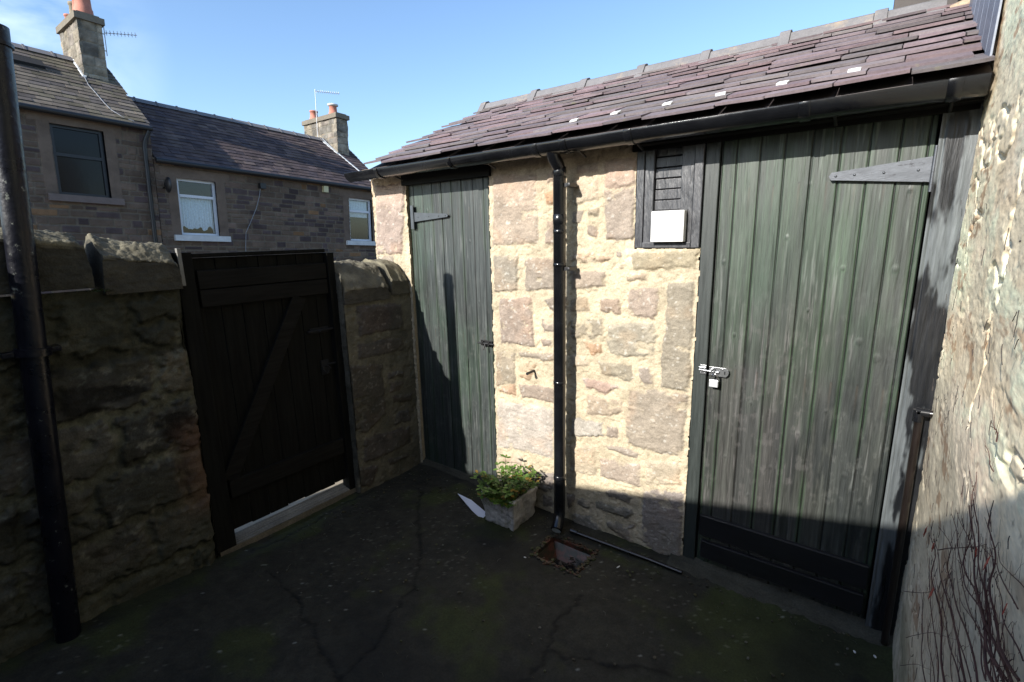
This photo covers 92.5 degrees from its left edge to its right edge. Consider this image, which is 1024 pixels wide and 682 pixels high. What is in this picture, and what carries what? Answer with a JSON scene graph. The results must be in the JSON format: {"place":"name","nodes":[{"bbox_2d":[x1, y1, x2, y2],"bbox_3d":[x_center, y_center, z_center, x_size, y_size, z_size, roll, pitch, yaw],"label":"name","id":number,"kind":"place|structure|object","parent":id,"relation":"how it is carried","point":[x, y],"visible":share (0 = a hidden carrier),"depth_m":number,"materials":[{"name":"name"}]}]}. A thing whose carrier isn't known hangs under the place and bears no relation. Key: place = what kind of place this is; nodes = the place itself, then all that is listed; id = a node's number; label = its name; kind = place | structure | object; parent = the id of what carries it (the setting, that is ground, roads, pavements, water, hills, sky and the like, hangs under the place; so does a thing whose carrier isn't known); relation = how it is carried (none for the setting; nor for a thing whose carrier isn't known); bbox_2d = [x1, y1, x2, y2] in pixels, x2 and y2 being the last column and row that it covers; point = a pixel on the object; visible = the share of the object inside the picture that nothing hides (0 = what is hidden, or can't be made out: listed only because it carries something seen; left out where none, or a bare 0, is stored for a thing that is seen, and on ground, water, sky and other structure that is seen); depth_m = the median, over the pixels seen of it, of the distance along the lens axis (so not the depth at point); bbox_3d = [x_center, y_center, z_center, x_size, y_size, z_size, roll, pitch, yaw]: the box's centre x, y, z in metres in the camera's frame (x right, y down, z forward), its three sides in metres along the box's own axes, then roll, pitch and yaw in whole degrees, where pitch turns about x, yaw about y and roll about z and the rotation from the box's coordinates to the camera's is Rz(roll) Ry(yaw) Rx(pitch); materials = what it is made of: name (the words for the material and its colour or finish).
{"place":"outdoors","nodes":[
{"label":"outdoors","id":0,"kind":"place"},
{"bbox_2d":[0,0,162,296],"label":"terraced house","id":1,"kind":"structure","parent":0,"point":[86,127],"depth_m":10.06,"materials":[{"name":"stone"}]},
{"bbox_2d":[48,123,124,204],"bbox_3d":[-8.873,-3.563,9.989,0.990,1.495,1.180,8,12,36],"label":"window","id":2,"kind":"structure","parent":1,"relation":"in","point":[80,159],"depth_m":9.80,"materials":[{"name":"glass"}]},
{"bbox_2d":[129,90,376,261],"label":"terraced house","id":3,"kind":"structure","parent":0,"point":[224,184],"depth_m":12.87,"materials":[{"name":"tile"}]},
{"bbox_2d":[174,178,230,241],"bbox_3d":[-7.658,-3.128,11.751,0.990,1.450,1.198,8,12,36],"label":"window","id":4,"kind":"structure","parent":3,"relation":"in","point":[198,208],"depth_m":11.74,"materials":[{"name":"white glass"}]},
{"bbox_2d":[346,198,375,245],"bbox_3d":[-4.967,-3.738,15.360,0.990,1.450,1.194,8,12,36],"label":"window","id":5,"kind":"structure","parent":3,"relation":"in","point":[359,209],"depth_m":15.43,"materials":[{"name":"white glass"}]},
{"bbox_2d":[0,463,892,681],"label":"yard floor","id":6,"kind":"structure","parent":0,"point":[232,617],"depth_m":2.15,"materials":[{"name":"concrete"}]},
{"bbox_2d":[0,24,81,643],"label":"vent post","id":7,"kind":"object","parent":6,"relation":"on","point":[32,351],"visible":1,"depth_m":1.86,"materials":[{"name":"black metal"}]},
{"bbox_2d":[220,480,355,556],"bbox_3d":[-1.411,1.087,3.039,0.307,0.158,0.860,8,15,36],"label":"gate threshold","id":8,"kind":"object","parent":6,"relation":"on","point":[249,532],"visible":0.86,"depth_m":2.94,"materials":[{"name":"concrete"}]},
{"bbox_2d":[458,494,484,517],"bbox_3d":[-0.251,1.026,3.064,0.052,0.031,0.314,-10,15,-34],"label":"plastic offcut","id":9,"kind":"object","parent":6,"relation":"on","point":[476,509],"visible":0.88,"depth_m":3.03,"materials":[{"name":"white plastic"}]},
{"bbox_2d":[481,477,537,530],"bbox_3d":[-0.016,0.970,2.917,0.250,0.190,0.247,8,15,36],"label":"planter","id":10,"kind":"object","parent":6,"relation":"on","point":[513,518],"visible":0.57,"depth_m":2.84,"materials":[{"name":"concrete"}]},
{"bbox_2d":[470,454,540,507],"bbox_3d":[-0.029,0.806,2.854,0.386,0.218,0.410,8,15,36],"label":"leafy plant","id":11,"kind":"object","parent":10,"relation":"on","point":[493,494],"visible":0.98,"depth_m":2.84,"materials":[{"name":"green plant"}]},
{"bbox_2d":[259,470,856,681],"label":"grit and twigs","id":12,"kind":"object","parent":6,"relation":"on","point":[581,547],"visible":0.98,"depth_m":2.53,"materials":[{"name":"gravel"}]},
{"bbox_2d":[533,536,593,575],"bbox_3d":[0.275,1.202,2.604,0.270,0.164,0.220,8,15,36],"label":"drain gully","id":13,"kind":"object","parent":6,"relation":"in","point":[557,550],"visible":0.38,"depth_m":2.66,"materials":[{"name":"ceramic"}]},
{"bbox_2d":[558,557,580,572],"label":"dead leaves","id":14,"kind":"object","parent":13,"relation":"in","point":[571,563],"visible":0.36,"depth_m":2.60,"materials":[{"name":"brown plant"}]},
{"bbox_2d":[570,528,682,574],"bbox_3d":[0.582,1.097,2.574,0.614,0.034,0.030,7,15,34],"label":"loose pipe","id":15,"kind":"object","parent":6,"relation":"on","point":[573,531],"visible":1,"depth_m":2.56,"materials":[{"name":"black paint"}]},
{"bbox_2d":[0,0,893,168],"label":"sky","id":16,"kind":"structure","parent":0,"point":[401,71],"materials":[{"name":"blue"}]},
{"bbox_3d":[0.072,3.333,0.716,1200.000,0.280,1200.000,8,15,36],"label":"ground","id":17,"kind":"structure","parent":0,"visible":0},
{"bbox_2d":[0,227,218,662],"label":"boundary wall","id":18,"kind":"structure","parent":17,"relation":"on","point":[137,495],"depth_m":2.13,"materials":[{"name":"brown stone"}]},
{"bbox_2d":[334,258,420,493],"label":"gate pillar","id":19,"kind":"structure","parent":17,"relation":"on","point":[374,307],"depth_m":3.24,"materials":[{"name":"brown stone"}]},
{"bbox_2d":[170,248,354,554],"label":"yard gate","id":20,"kind":"structure","parent":19,"relation":"attached to","point":[262,335],"depth_m":2.72,"materials":[{"name":"brown wood"}]},
{"bbox_2d":[344,0,994,647],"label":"stone outhouse","id":21,"kind":"structure","parent":17,"relation":"on","point":[606,276],"depth_m":2.23,"materials":[{"name":"beige stone"}]},
{"bbox_2d":[409,177,496,478],"bbox_3d":[-0.383,-0.052,3.219,0.719,1.995,0.093,8,15,36],"label":"door","id":22,"kind":"structure","parent":21,"relation":"in","point":[450,224],"depth_m":3.21,"materials":[{"name":"green wood"}]},
{"bbox_2d":[696,114,940,618],"bbox_3d":[1.183,0.157,2.058,0.756,2.000,0.090,8,15,36],"label":"door","id":23,"kind":"structure","parent":21,"relation":"in","point":[820,231],"depth_m":2.01,"materials":[{"name":"green wood"}]},
{"bbox_2d":[709,374,718,387],"bbox_3d":[0.915,0.177,2.220,0.038,0.063,0.016,8,15,36],"label":"padlock","id":24,"kind":"object","parent":23,"relation":"hanging from","point":[713,383],"visible":1,"depth_m":2.21,"materials":[{"name":"metal"}]},
{"bbox_2d":[893,0,960,11],"bbox_3d":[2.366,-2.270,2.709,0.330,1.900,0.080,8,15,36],"label":"chimney","id":25,"kind":"object","parent":21,"relation":"on","point":[900,3],"depth_m":2.81,"materials":[{"name":"beige stone"}]},
{"bbox_2d":[893,0,1023,681],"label":"rendered wall","id":26,"kind":"structure","parent":17,"relation":"on","point":[992,286],"depth_m":1.12,"materials":[{"name":"grey stone"}]},
{"bbox_2d":[880,407,932,645],"bbox_3d":[1.486,0.728,1.855,0.063,0.995,0.032,8,15,36],"label":"waste pipe","id":27,"kind":"object","parent":26,"relation":"attached to","point":[919,415],"visible":0.92,"depth_m":1.84,"materials":[{"name":"black paint"}]},
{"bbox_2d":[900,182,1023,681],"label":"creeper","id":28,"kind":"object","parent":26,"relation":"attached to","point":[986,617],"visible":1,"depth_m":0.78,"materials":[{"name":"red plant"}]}
]}

